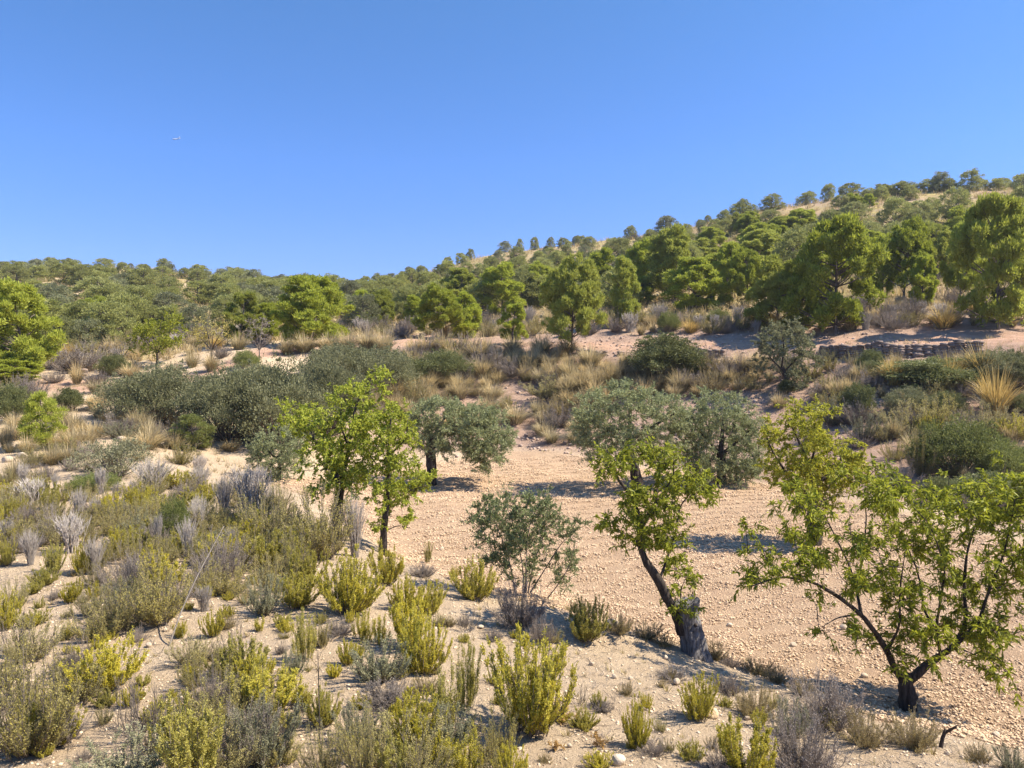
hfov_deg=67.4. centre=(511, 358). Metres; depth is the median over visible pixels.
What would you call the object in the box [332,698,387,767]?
twiggy shrub
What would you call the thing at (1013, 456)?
green shrub
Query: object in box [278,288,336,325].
pine tree
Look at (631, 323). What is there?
grey broom
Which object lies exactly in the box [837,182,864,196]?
pine tree
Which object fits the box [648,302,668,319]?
grey broom
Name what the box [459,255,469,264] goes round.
pine tree
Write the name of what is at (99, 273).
pine tree
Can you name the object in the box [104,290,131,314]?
pine tree
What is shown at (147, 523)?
yellow shrub
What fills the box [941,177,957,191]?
pine tree
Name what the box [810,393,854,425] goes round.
sage shrub
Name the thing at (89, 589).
yellow shrub
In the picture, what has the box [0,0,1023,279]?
sky
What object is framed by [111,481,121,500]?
grey broom
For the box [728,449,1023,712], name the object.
almond tree
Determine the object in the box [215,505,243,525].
twiggy shrub
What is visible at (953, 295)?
dry shrub
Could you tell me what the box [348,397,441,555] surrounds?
almond tree
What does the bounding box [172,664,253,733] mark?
twiggy shrub
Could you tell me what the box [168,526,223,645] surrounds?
dead stalk
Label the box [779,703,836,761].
bare shrub
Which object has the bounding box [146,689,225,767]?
yellow shrub
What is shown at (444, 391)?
ochre shrub
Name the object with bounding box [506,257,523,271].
pine tree
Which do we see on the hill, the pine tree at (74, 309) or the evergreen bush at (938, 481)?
the pine tree at (74, 309)
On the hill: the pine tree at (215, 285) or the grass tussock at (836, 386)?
the pine tree at (215, 285)
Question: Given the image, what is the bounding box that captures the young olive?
[460,479,594,598]
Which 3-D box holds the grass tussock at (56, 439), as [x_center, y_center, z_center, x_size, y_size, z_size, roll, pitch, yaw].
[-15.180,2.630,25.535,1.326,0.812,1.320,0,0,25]
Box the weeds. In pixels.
[0,470,1023,767]
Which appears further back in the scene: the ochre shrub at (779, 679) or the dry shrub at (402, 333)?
the dry shrub at (402, 333)
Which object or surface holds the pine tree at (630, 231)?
on the hill
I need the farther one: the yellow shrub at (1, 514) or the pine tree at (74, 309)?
the pine tree at (74, 309)
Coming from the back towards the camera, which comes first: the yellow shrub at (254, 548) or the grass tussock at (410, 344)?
the grass tussock at (410, 344)
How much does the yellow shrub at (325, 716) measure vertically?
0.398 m
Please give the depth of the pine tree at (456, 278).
83.64 m
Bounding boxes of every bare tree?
[106,340,135,356]
[243,313,274,355]
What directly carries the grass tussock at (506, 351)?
on the ground at (534, 746)
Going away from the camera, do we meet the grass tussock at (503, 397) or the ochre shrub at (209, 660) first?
the ochre shrub at (209, 660)
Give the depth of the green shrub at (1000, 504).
22.07 m
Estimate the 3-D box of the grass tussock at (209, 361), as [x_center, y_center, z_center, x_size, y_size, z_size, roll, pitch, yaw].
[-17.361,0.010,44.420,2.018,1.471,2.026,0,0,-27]
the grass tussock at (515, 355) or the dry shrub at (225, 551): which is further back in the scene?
the grass tussock at (515, 355)
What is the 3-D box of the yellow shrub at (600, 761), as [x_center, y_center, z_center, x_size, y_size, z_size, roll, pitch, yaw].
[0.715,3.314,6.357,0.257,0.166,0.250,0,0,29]
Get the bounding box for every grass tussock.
[0,414,21,447]
[0,418,22,439]
[0,436,15,452]
[0,450,28,478]
[1,409,25,426]
[11,428,45,453]
[33,440,69,465]
[41,428,67,449]
[45,386,61,406]
[47,439,81,463]
[51,402,72,422]
[53,350,67,362]
[53,425,98,449]
[56,419,79,438]
[57,340,76,357]
[60,406,90,431]
[66,359,86,383]
[69,418,93,431]
[72,420,105,443]
[79,420,104,437]
[79,439,100,450]
[79,455,99,471]
[82,393,106,409]
[84,378,105,392]
[84,401,106,417]
[92,378,116,400]
[94,408,121,424]
[98,334,128,354]
[115,362,144,377]
[116,429,139,446]
[119,405,160,429]
[123,425,171,449]
[124,347,144,359]
[131,451,150,460]
[133,414,163,434]
[136,417,169,446]
[161,360,180,371]
[163,408,177,423]
[163,411,193,430]
[163,427,185,449]
[181,347,200,367]
[186,344,197,353]
[187,332,203,346]
[199,349,221,370]
[208,334,226,348]
[219,438,241,451]
[226,329,249,349]
[275,332,298,354]
[286,328,317,351]
[307,332,346,348]
[335,325,363,347]
[351,326,380,349]
[366,325,402,350]
[369,379,398,398]
[369,383,387,406]
[375,402,384,412]
[382,375,409,387]
[384,376,410,398]
[385,388,411,408]
[398,396,419,412]
[401,332,425,352]
[402,375,431,394]
[405,345,422,358]
[405,385,419,399]
[413,370,447,387]
[414,329,437,353]
[416,381,439,401]
[423,381,439,394]
[427,371,444,386]
[430,328,461,349]
[431,359,456,379]
[432,321,453,336]
[438,375,449,387]
[439,339,468,354]
[442,382,454,395]
[445,371,464,383]
[447,374,472,387]
[447,379,475,398]
[452,351,475,373]
[455,332,472,351]
[461,333,491,359]
[465,353,501,376]
[465,371,477,386]
[469,328,502,349]
[474,392,500,409]
[477,379,509,399]
[478,374,496,387]
[482,339,504,357]
[483,363,510,382]
[492,347,509,366]
[497,391,514,406]
[498,330,528,352]
[498,344,509,355]
[500,401,532,423]
[503,349,519,368]
[504,344,527,363]
[512,345,527,354]
[515,358,535,380]
[516,343,538,369]
[525,344,546,365]
[526,396,547,414]
[527,331,557,353]
[527,340,547,355]
[528,359,550,382]
[529,404,551,423]
[531,418,555,435]
[536,355,553,372]
[537,352,562,365]
[537,422,565,442]
[540,309,553,321]
[543,359,567,379]
[548,397,567,415]
[550,330,583,353]
[550,343,568,360]
[550,370,580,393]
[554,354,583,376]
[556,386,578,404]
[557,352,577,364]
[558,371,578,382]
[562,424,578,443]
[563,416,593,431]
[564,367,604,391]
[570,366,593,379]
[571,359,584,367]
[571,359,595,374]
[571,389,594,407]
[573,342,606,366]
[574,362,617,385]
[581,368,611,389]
[582,373,607,393]
[595,356,613,371]
[597,356,623,382]
[597,357,633,377]
[598,385,617,404]
[604,313,613,328]
[608,370,634,387]
[613,343,631,367]
[624,363,644,376]
[629,372,648,386]
[632,375,658,397]
[634,322,646,335]
[634,363,655,380]
[640,311,658,326]
[646,369,667,393]
[646,371,672,388]
[648,320,656,332]
[661,366,695,391]
[661,378,685,397]
[680,316,701,332]
[686,381,704,396]
[705,365,721,379]
[718,361,740,382]
[728,347,751,371]
[729,376,745,391]
[741,349,771,372]
[744,366,760,379]
[747,345,774,366]
[760,365,775,381]
[762,311,786,330]
[768,390,788,408]
[822,374,852,396]
[838,375,866,390]
[841,317,859,330]
[846,360,872,382]
[866,308,881,321]
[871,353,911,384]
[876,295,897,309]
[876,383,888,397]
[880,415,908,437]
[888,347,903,363]
[895,296,907,308]
[895,428,920,452]
[922,304,966,327]
[931,298,948,312]
[938,350,970,387]
[952,346,975,365]
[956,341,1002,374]
[956,461,976,476]
[965,314,976,325]
[965,359,1023,415]
[975,404,993,419]
[994,421,1023,442]
[1008,315,1020,326]
[1009,435,1021,447]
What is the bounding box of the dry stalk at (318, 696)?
[308,644,327,762]
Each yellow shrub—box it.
[0,480,13,497]
[0,492,29,519]
[0,505,10,520]
[0,523,16,541]
[0,535,18,566]
[0,585,24,630]
[12,612,41,628]
[14,698,87,748]
[16,606,52,625]
[24,476,48,494]
[24,580,44,594]
[25,480,60,502]
[25,561,63,585]
[30,743,55,757]
[33,595,45,608]
[38,486,70,509]
[41,539,66,572]
[49,654,74,674]
[58,577,83,603]
[58,626,149,692]
[61,625,74,636]
[61,644,74,653]
[69,535,89,574]
[84,580,101,598]
[87,685,118,708]
[88,635,106,648]
[92,491,128,514]
[103,524,142,550]
[103,630,119,639]
[111,683,150,706]
[112,524,155,552]
[118,481,158,507]
[131,493,166,508]
[135,673,151,685]
[138,702,163,724]
[139,544,169,566]
[139,555,187,587]
[144,463,175,484]
[144,512,187,526]
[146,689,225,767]
[149,695,169,709]
[155,537,181,552]
[165,525,209,551]
[165,686,177,697]
[166,469,192,488]
[170,619,187,638]
[172,689,200,711]
[176,485,214,508]
[178,663,201,678]
[184,601,193,610]
[191,480,216,499]
[195,533,254,562]
[197,609,227,637]
[198,583,214,596]
[201,630,270,675]
[217,605,237,616]
[219,518,267,545]
[220,516,242,530]
[220,590,235,600]
[223,672,247,687]
[225,538,256,560]
[226,646,275,710]
[230,648,279,684]
[234,503,270,529]
[240,659,305,710]
[242,526,308,567]
[246,536,264,562]
[254,615,264,631]
[271,515,333,547]
[272,569,320,608]
[272,612,289,624]
[275,617,294,632]
[277,667,298,685]
[280,709,300,729]
[285,541,329,584]
[289,607,317,660]
[291,681,314,706]
[303,681,342,728]
[314,612,328,623]
[315,544,389,615]
[325,661,342,677]
[336,638,362,664]
[344,608,356,621]
[350,608,373,641]
[350,690,371,709]
[354,639,368,655]
[366,538,404,585]
[366,614,391,644]
[369,729,416,767]
[383,683,447,750]
[385,573,425,612]
[388,587,430,646]
[388,697,407,715]
[392,663,413,678]
[396,605,453,675]
[403,682,419,704]
[409,578,449,615]
[424,541,433,562]
[424,729,463,767]
[429,652,463,727]
[443,719,483,767]
[448,553,499,600]
[450,565,458,577]
[455,636,482,712]
[456,633,469,642]
[480,620,578,738]
[483,666,505,684]
[489,736,529,767]
[490,693,502,703]
[508,631,518,638]
[555,710,567,723]
[568,592,615,642]
[568,702,600,731]
[581,748,613,767]
[589,691,606,707]
[621,691,653,748]
[625,733,637,748]
[639,692,654,708]
[676,738,707,761]
[677,670,720,722]
[714,694,734,707]
[715,711,778,767]
[750,706,767,728]
[810,705,839,728]
[908,411,943,431]
[987,412,1023,441]
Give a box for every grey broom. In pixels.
[0,517,15,538]
[13,476,47,504]
[15,463,31,481]
[17,527,42,565]
[50,474,59,489]
[51,510,91,553]
[67,487,88,518]
[82,537,109,573]
[88,498,102,514]
[93,466,108,494]
[109,348,120,355]
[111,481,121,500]
[120,557,138,581]
[128,455,176,487]
[128,478,137,491]
[152,510,162,547]
[174,516,198,557]
[186,491,208,509]
[187,500,210,537]
[189,454,207,472]
[190,464,211,487]
[192,584,212,611]
[211,473,237,512]
[215,325,226,343]
[223,526,236,542]
[225,463,271,514]
[253,465,267,489]
[262,486,273,508]
[338,490,369,557]
[352,316,365,329]
[358,319,372,337]
[523,304,536,322]
[621,312,638,331]
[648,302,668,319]
[693,313,707,329]
[709,314,718,324]
[732,305,744,322]
[750,318,761,332]
[859,310,874,329]
[879,299,896,315]
[917,301,927,311]
[928,311,942,326]
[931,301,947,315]
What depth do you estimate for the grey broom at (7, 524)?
13.80 m
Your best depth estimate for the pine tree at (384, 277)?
122.16 m
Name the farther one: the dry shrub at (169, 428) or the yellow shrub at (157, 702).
the dry shrub at (169, 428)
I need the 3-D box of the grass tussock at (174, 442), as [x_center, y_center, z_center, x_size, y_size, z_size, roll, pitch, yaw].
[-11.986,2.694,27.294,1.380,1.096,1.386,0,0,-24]
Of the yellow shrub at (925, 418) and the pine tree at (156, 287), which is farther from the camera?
the pine tree at (156, 287)
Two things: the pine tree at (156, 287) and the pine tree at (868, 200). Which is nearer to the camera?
the pine tree at (156, 287)
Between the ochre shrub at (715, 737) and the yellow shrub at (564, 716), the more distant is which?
the yellow shrub at (564, 716)
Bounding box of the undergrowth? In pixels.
[0,187,1007,357]
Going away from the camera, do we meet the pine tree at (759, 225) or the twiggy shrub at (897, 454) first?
the twiggy shrub at (897, 454)
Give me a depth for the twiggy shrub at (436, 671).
8.22 m
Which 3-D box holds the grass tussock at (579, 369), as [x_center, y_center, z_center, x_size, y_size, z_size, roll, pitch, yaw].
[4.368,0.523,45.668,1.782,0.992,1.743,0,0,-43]
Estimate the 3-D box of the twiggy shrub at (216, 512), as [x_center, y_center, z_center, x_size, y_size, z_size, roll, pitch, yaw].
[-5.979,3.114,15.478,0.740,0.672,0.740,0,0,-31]
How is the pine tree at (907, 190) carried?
on the hill
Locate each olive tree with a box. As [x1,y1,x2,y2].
[400,394,519,486]
[565,376,696,489]
[664,385,776,489]
[746,316,827,390]
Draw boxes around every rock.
[1,456,13,462]
[611,754,625,765]
[673,678,679,684]
[707,708,718,719]
[840,624,846,629]
[860,672,867,677]
[991,731,999,735]
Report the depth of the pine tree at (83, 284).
89.35 m
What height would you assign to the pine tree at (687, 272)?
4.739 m
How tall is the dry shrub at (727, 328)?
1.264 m
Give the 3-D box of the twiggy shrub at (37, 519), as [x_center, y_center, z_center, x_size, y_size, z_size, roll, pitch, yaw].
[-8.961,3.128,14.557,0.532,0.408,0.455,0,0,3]
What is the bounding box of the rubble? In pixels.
[361,324,1016,469]
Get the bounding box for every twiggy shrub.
[0,376,40,387]
[0,468,21,482]
[0,485,18,504]
[0,485,28,507]
[0,517,30,541]
[0,527,21,551]
[0,612,65,661]
[0,630,83,762]
[0,636,22,689]
[0,656,63,706]
[0,691,31,741]
[0,701,71,755]
[1,509,34,531]
[2,574,30,607]
[8,477,26,494]
[9,518,40,541]
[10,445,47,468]
[12,494,38,513]
[19,687,48,718]
[21,448,40,460]
[21,522,52,545]
[22,468,51,484]
[24,514,46,532]
[29,499,84,524]
[31,495,65,519]
[36,511,83,544]
[47,660,106,708]
[48,435,78,453]
[58,631,72,641]
[59,482,83,500]
[59,609,74,617]
[60,599,129,641]
[65,570,156,633]
[71,334,98,354]
[72,586,110,615]
[74,504,108,527]
[75,479,97,501]
[76,558,121,586]
[77,513,102,535]
[80,523,101,543]
[81,546,112,571]
[84,482,115,504]
[88,497,131,524]
[93,706,113,725]
[95,515,126,534]
[98,503,146,527]
[100,528,134,561]
[109,514,142,537]
[113,328,144,347]
[113,474,169,499]
[113,552,191,627]
[115,530,164,562]
[124,494,158,517]
[129,564,177,597]
[131,340,150,352]
[133,500,157,520]
[136,470,171,493]
[139,493,168,513]
[140,536,185,564]
[142,586,188,617]
[154,539,182,561]
[155,689,228,742]
[162,486,195,505]
[163,629,220,666]
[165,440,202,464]
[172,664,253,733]
[173,654,212,690]
[174,532,213,563]
[175,474,209,492]
[184,560,227,594]
[189,503,223,531]
[190,523,234,543]
[191,510,227,536]
[191,713,263,767]
[197,524,226,543]
[197,644,244,681]
[199,496,234,526]
[200,557,254,596]
[201,523,278,568]
[206,497,228,520]
[209,691,258,725]
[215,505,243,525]
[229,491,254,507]
[230,578,259,604]
[232,690,289,735]
[233,492,272,506]
[234,478,298,540]
[235,517,248,533]
[246,552,282,576]
[247,526,277,542]
[248,553,299,592]
[253,491,291,519]
[259,732,305,767]
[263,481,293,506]
[266,536,301,564]
[271,497,296,514]
[272,556,303,578]
[273,527,311,576]
[277,631,290,638]
[281,479,355,559]
[293,720,355,767]
[303,664,312,671]
[307,610,331,647]
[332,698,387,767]
[348,706,395,758]
[353,707,450,767]
[375,320,392,334]
[390,382,428,403]
[396,736,458,767]
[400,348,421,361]
[417,325,436,334]
[426,333,470,349]
[431,611,450,625]
[432,665,442,674]
[467,696,527,760]
[477,742,517,767]
[478,317,502,336]
[495,396,517,408]
[518,372,576,399]
[522,319,542,335]
[525,314,545,327]
[548,626,564,643]
[605,304,626,324]
[630,306,648,323]
[651,716,666,732]
[654,362,691,380]
[658,737,676,752]
[683,307,708,324]
[698,313,726,333]
[724,306,754,329]
[733,374,768,389]
[764,691,782,708]
[798,360,823,378]
[811,371,838,386]
[815,351,839,371]
[817,381,847,406]
[842,349,860,364]
[868,359,891,381]
[869,398,936,428]
[870,416,899,441]
[877,440,909,460]
[895,309,913,322]
[895,424,927,440]
[903,391,970,423]
[905,424,941,476]
[906,311,923,326]
[911,370,967,393]
[911,379,954,396]
[917,402,951,419]
[941,451,950,468]
[944,458,971,477]
[951,404,971,417]
[962,399,1012,434]
[971,365,989,388]
[986,406,1023,426]
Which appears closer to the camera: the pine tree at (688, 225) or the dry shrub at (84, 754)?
the dry shrub at (84, 754)
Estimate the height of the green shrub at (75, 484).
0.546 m
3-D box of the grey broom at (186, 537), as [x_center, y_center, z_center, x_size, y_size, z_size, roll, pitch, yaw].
[-5.574,3.039,13.178,0.373,0.783,0.385,0,0,12]
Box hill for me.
[8,188,1022,372]
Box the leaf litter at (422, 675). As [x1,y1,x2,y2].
[16,499,1020,767]
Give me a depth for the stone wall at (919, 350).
38.62 m
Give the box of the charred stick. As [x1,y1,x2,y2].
[939,725,956,747]
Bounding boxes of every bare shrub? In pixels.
[0,605,32,651]
[57,626,96,676]
[107,674,182,749]
[111,672,164,738]
[208,613,245,654]
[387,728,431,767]
[456,607,481,632]
[571,682,589,704]
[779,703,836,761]
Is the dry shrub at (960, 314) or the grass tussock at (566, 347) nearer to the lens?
the dry shrub at (960, 314)
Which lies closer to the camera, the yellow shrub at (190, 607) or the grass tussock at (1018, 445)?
the yellow shrub at (190, 607)
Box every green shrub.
[63,471,125,492]
[152,492,192,538]
[231,348,261,368]
[655,310,682,331]
[706,308,732,323]
[902,412,1009,474]
[968,434,1023,476]
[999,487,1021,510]
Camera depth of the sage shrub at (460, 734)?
6.61 m
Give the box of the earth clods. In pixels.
[275,455,1023,748]
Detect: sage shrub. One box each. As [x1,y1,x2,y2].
[65,720,187,767]
[96,418,141,437]
[98,576,139,601]
[106,586,152,619]
[109,496,133,516]
[116,515,155,534]
[122,505,159,529]
[149,489,173,505]
[187,527,233,551]
[220,689,307,767]
[242,568,286,615]
[249,529,284,548]
[277,522,316,547]
[282,646,308,675]
[314,698,393,746]
[349,633,411,683]
[412,699,479,752]
[766,695,814,738]
[771,353,803,375]
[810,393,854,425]
[812,346,838,362]
[840,408,890,441]
[852,362,877,378]
[982,740,1023,767]
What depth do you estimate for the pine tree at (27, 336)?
54.16 m
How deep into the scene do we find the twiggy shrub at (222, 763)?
6.06 m
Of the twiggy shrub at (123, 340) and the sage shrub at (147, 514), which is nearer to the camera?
the sage shrub at (147, 514)
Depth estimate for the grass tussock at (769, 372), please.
40.55 m
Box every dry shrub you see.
[0,372,50,397]
[6,503,44,524]
[7,528,46,552]
[27,463,59,478]
[33,502,82,537]
[35,703,93,744]
[41,368,70,382]
[42,587,62,599]
[43,340,123,372]
[44,641,94,676]
[55,457,81,470]
[68,440,96,460]
[68,493,104,515]
[74,748,91,761]
[82,370,111,382]
[83,349,111,358]
[84,541,170,593]
[97,411,144,432]
[124,624,151,641]
[136,332,157,344]
[136,513,181,548]
[152,419,196,438]
[160,436,180,447]
[160,569,200,602]
[166,479,201,498]
[169,322,194,341]
[177,546,239,583]
[184,521,254,579]
[189,654,240,706]
[192,321,216,339]
[207,694,289,766]
[210,342,234,358]
[219,467,241,488]
[231,502,247,516]
[251,335,267,346]
[275,641,288,654]
[277,724,286,742]
[317,615,355,636]
[352,673,419,712]
[372,314,393,329]
[383,321,413,337]
[395,315,417,330]
[399,340,432,357]
[404,562,437,577]
[424,329,453,352]
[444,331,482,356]
[450,366,479,379]
[455,614,470,626]
[460,340,506,364]
[464,714,483,732]
[480,628,503,641]
[481,309,496,325]
[481,573,547,628]
[482,356,507,372]
[489,354,533,376]
[494,306,528,325]
[524,602,557,643]
[536,369,560,387]
[538,401,574,427]
[587,320,603,334]
[587,698,614,712]
[604,313,627,332]
[634,737,673,759]
[647,663,692,682]
[671,368,714,386]
[677,310,693,322]
[692,737,747,767]
[697,341,722,361]
[704,348,755,375]
[707,670,745,696]
[718,310,736,326]
[718,316,739,333]
[721,649,741,668]
[744,699,853,767]
[774,350,803,365]
[777,663,868,733]
[788,418,831,440]
[804,379,828,395]
[827,359,853,381]
[833,395,887,423]
[840,429,875,447]
[852,293,878,312]
[853,294,875,308]
[855,370,890,388]
[870,306,887,325]
[874,456,927,486]
[875,305,915,329]
[893,298,934,319]
[893,405,928,428]
[895,291,924,311]
[928,346,961,359]
[937,278,965,305]
[941,309,965,323]
[942,487,1006,508]
[947,380,978,397]
[948,305,963,316]
[949,407,977,424]
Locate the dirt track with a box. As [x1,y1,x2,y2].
[0,332,1023,393]
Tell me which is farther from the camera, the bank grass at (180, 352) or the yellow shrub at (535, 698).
the bank grass at (180, 352)
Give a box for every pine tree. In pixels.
[0,260,26,278]
[0,264,33,283]
[0,275,67,367]
[0,357,44,384]
[5,327,46,342]
[14,263,41,278]
[20,298,78,335]
[24,278,44,292]
[26,264,52,279]
[27,258,46,270]
[34,281,75,310]
[42,257,55,267]
[42,316,78,345]
[45,259,61,272]
[46,262,79,283]
[47,294,75,311]
[57,259,67,270]
[59,289,76,302]
[59,302,77,315]
[60,300,101,336]
[60,317,106,347]
[65,269,95,290]
[66,259,82,273]
[66,276,122,300]
[66,295,108,319]
[67,264,96,278]
[74,283,123,302]
[74,300,137,341]
[83,269,113,290]
[89,264,111,274]
[92,257,115,268]
[93,265,115,279]
[103,292,153,334]
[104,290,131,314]
[108,276,128,289]
[109,267,117,272]
[109,272,131,281]
[116,262,130,276]
[121,284,141,290]
[124,266,161,287]
[124,284,160,316]
[130,264,151,281]
[135,305,168,332]
[137,285,158,311]
[144,284,161,291]
[150,266,174,281]
[151,290,191,318]
[153,303,190,332]
[154,289,174,305]
[155,276,184,294]
[156,258,172,270]
[161,263,180,278]
[162,286,181,302]
[175,302,212,331]
[177,267,192,278]
[181,279,211,303]
[185,268,208,285]
[189,264,211,276]
[194,281,221,304]
[197,270,212,279]
[204,271,238,290]
[207,293,242,327]
[209,282,243,313]
[220,266,237,277]
[222,290,261,340]
[225,266,247,282]
[236,282,254,289]
[239,268,262,284]
[240,288,262,307]
[244,294,267,309]
[245,276,269,288]
[245,302,282,337]
[246,283,270,297]
[259,277,282,291]
[259,295,279,322]
[262,285,287,296]
[268,273,355,342]
[275,275,289,284]
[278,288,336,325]
[322,273,345,283]
[339,279,363,296]
[339,293,352,317]
[339,293,381,329]
[347,288,369,321]
[356,281,370,289]
[360,276,372,281]
[363,287,395,321]
[364,285,399,319]
[367,280,376,288]
[371,272,379,281]
[374,275,395,287]
[375,279,390,287]
[387,285,406,314]
[389,278,406,289]
[392,285,418,320]
[393,274,410,287]
[401,294,424,326]
[404,267,419,284]
[405,283,421,293]
[409,281,468,332]
[412,265,427,278]
[412,280,445,316]
[413,271,441,290]
[432,263,442,274]
[437,259,458,277]
[437,267,481,305]
[440,267,462,281]
[449,289,482,338]
[455,253,464,263]
[455,283,464,308]
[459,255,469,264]
[460,262,476,273]
[466,248,474,259]
[466,279,500,315]
[469,262,490,279]
[475,261,526,316]
[482,256,499,266]
[493,250,505,261]
[496,302,528,340]
[498,241,511,252]
[504,270,543,308]
[506,246,527,263]
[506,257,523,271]
[512,255,528,267]
[514,264,529,272]
[515,238,523,251]
[521,275,552,306]
[523,259,551,305]
[527,250,547,263]
[530,237,539,249]
[536,257,555,267]
[538,248,608,353]
[544,247,555,258]
[546,236,555,247]
[549,249,567,266]
[557,237,567,248]
[561,244,574,255]
[570,235,582,245]
[577,246,615,296]
[577,249,587,257]
[578,245,590,252]
[579,236,597,248]
[582,269,610,293]
[585,248,598,259]
[596,266,642,307]
[604,237,614,247]
[608,255,641,317]
[609,236,631,256]
[613,245,632,255]
[623,225,637,239]
[625,237,662,297]
[629,276,656,303]
[632,237,642,244]
[638,234,660,250]
[640,222,703,299]
[642,231,658,236]
[652,215,679,232]
[658,256,733,310]
[683,223,693,232]
[685,226,696,239]
[688,241,704,257]
[691,237,718,257]
[694,226,727,252]
[697,221,706,231]
[700,252,729,278]
[704,215,710,222]
[707,218,721,227]
[711,224,725,237]
[711,240,745,295]
[714,218,735,235]
[716,209,732,220]
[725,246,764,306]
[729,203,745,215]
[730,211,742,230]
[733,214,759,235]
[735,198,751,213]
[736,221,766,255]
[737,228,786,260]
[742,253,808,331]
[743,204,760,212]
[745,211,762,223]
[758,193,786,210]
[759,208,781,223]
[761,223,794,253]
[766,215,798,235]
[770,224,810,264]
[777,212,892,333]
[785,208,818,227]
[794,190,817,204]
[801,223,816,235]
[807,248,844,277]
[812,208,843,222]
[820,183,836,201]
[828,195,850,211]
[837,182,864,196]
[840,201,873,221]
[844,192,863,205]
[860,188,878,198]
[862,193,878,208]
[863,220,885,235]
[863,229,885,246]
[870,232,898,296]
[871,183,892,197]
[871,195,916,229]
[873,185,890,200]
[875,213,936,296]
[880,220,900,232]
[882,185,897,196]
[889,181,922,191]
[890,220,923,265]
[895,180,907,193]
[899,184,921,199]
[901,207,930,221]
[907,253,941,302]
[909,200,938,221]
[919,178,938,191]
[920,196,943,219]
[924,219,940,231]
[925,220,957,277]
[927,171,949,192]
[930,180,943,191]
[935,186,975,220]
[938,220,982,295]
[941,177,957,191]
[942,205,969,229]
[947,190,1023,329]
[956,167,986,190]
[982,179,991,189]
[988,177,1008,189]
[1006,172,1023,192]
[1009,184,1023,202]
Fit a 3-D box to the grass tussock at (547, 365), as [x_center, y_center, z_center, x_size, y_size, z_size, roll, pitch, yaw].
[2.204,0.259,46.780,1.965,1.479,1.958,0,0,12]
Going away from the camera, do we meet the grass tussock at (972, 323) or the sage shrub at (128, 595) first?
the sage shrub at (128, 595)
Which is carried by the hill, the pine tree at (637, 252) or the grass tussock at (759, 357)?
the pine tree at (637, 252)
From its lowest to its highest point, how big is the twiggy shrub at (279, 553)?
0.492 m
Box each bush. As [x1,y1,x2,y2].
[0,382,39,421]
[53,386,86,410]
[61,436,157,477]
[85,358,205,423]
[91,353,131,376]
[168,413,216,450]
[170,357,276,440]
[225,343,342,457]
[230,361,282,379]
[243,423,314,480]
[290,347,376,437]
[295,339,371,376]
[344,342,423,390]
[400,355,431,378]
[416,348,479,377]
[623,330,710,376]
[672,353,710,375]
[776,378,796,393]
[836,380,881,411]
[853,348,888,366]
[853,359,885,374]
[870,355,985,387]
[880,383,935,411]
[899,383,928,393]
[913,422,936,435]
[917,474,969,507]
[918,390,973,411]
[947,470,1022,505]
[954,346,1023,385]
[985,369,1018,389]
[987,348,1023,390]
[1009,393,1023,412]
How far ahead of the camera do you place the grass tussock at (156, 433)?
26.82 m
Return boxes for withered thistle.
[547,739,564,751]
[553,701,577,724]
[591,730,608,748]
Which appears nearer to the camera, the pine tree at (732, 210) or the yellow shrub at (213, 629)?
the yellow shrub at (213, 629)
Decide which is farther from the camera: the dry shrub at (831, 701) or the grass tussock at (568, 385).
the grass tussock at (568, 385)
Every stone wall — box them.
[78,367,109,375]
[355,333,424,338]
[556,349,624,355]
[698,347,724,357]
[818,339,984,358]
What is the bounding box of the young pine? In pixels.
[16,389,68,448]
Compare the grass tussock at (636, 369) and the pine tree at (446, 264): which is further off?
the pine tree at (446, 264)
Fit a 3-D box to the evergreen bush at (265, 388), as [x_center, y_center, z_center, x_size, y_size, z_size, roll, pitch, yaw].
[-9.204,1.602,30.382,4.822,4.510,5.788,0,0,-9]
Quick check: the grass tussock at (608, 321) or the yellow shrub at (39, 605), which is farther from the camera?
the grass tussock at (608, 321)
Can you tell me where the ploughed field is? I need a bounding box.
[275,450,1023,748]
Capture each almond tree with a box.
[125,305,190,365]
[185,313,234,356]
[267,363,396,537]
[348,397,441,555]
[587,431,722,662]
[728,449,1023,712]
[752,393,877,545]
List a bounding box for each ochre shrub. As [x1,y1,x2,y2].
[68,568,76,576]
[141,738,158,753]
[203,642,217,661]
[220,612,241,629]
[410,671,439,693]
[438,615,456,626]
[440,389,453,402]
[465,380,483,395]
[532,389,573,415]
[536,750,552,764]
[554,388,577,399]
[564,386,595,406]
[564,601,592,615]
[601,608,633,635]
[615,680,639,697]
[628,619,668,642]
[654,632,679,647]
[655,677,668,688]
[666,668,679,678]
[678,354,712,376]
[691,369,734,390]
[697,346,730,372]
[703,734,719,749]
[706,638,729,660]
[729,676,783,720]
[735,368,753,383]
[740,653,782,676]
[762,662,793,684]
[785,672,823,696]
[808,382,842,402]
[827,701,902,748]
[870,701,942,753]
[881,392,922,412]
[938,414,960,428]
[957,736,993,764]
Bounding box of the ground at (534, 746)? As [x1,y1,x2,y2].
[0,320,1023,767]
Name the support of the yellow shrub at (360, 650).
on the ground at (534, 746)
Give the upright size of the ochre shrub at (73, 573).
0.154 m
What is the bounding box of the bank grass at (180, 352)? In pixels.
[48,317,1023,494]
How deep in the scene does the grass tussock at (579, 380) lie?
43.12 m
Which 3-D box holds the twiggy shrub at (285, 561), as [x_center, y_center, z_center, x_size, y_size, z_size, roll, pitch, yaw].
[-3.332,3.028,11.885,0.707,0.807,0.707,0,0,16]

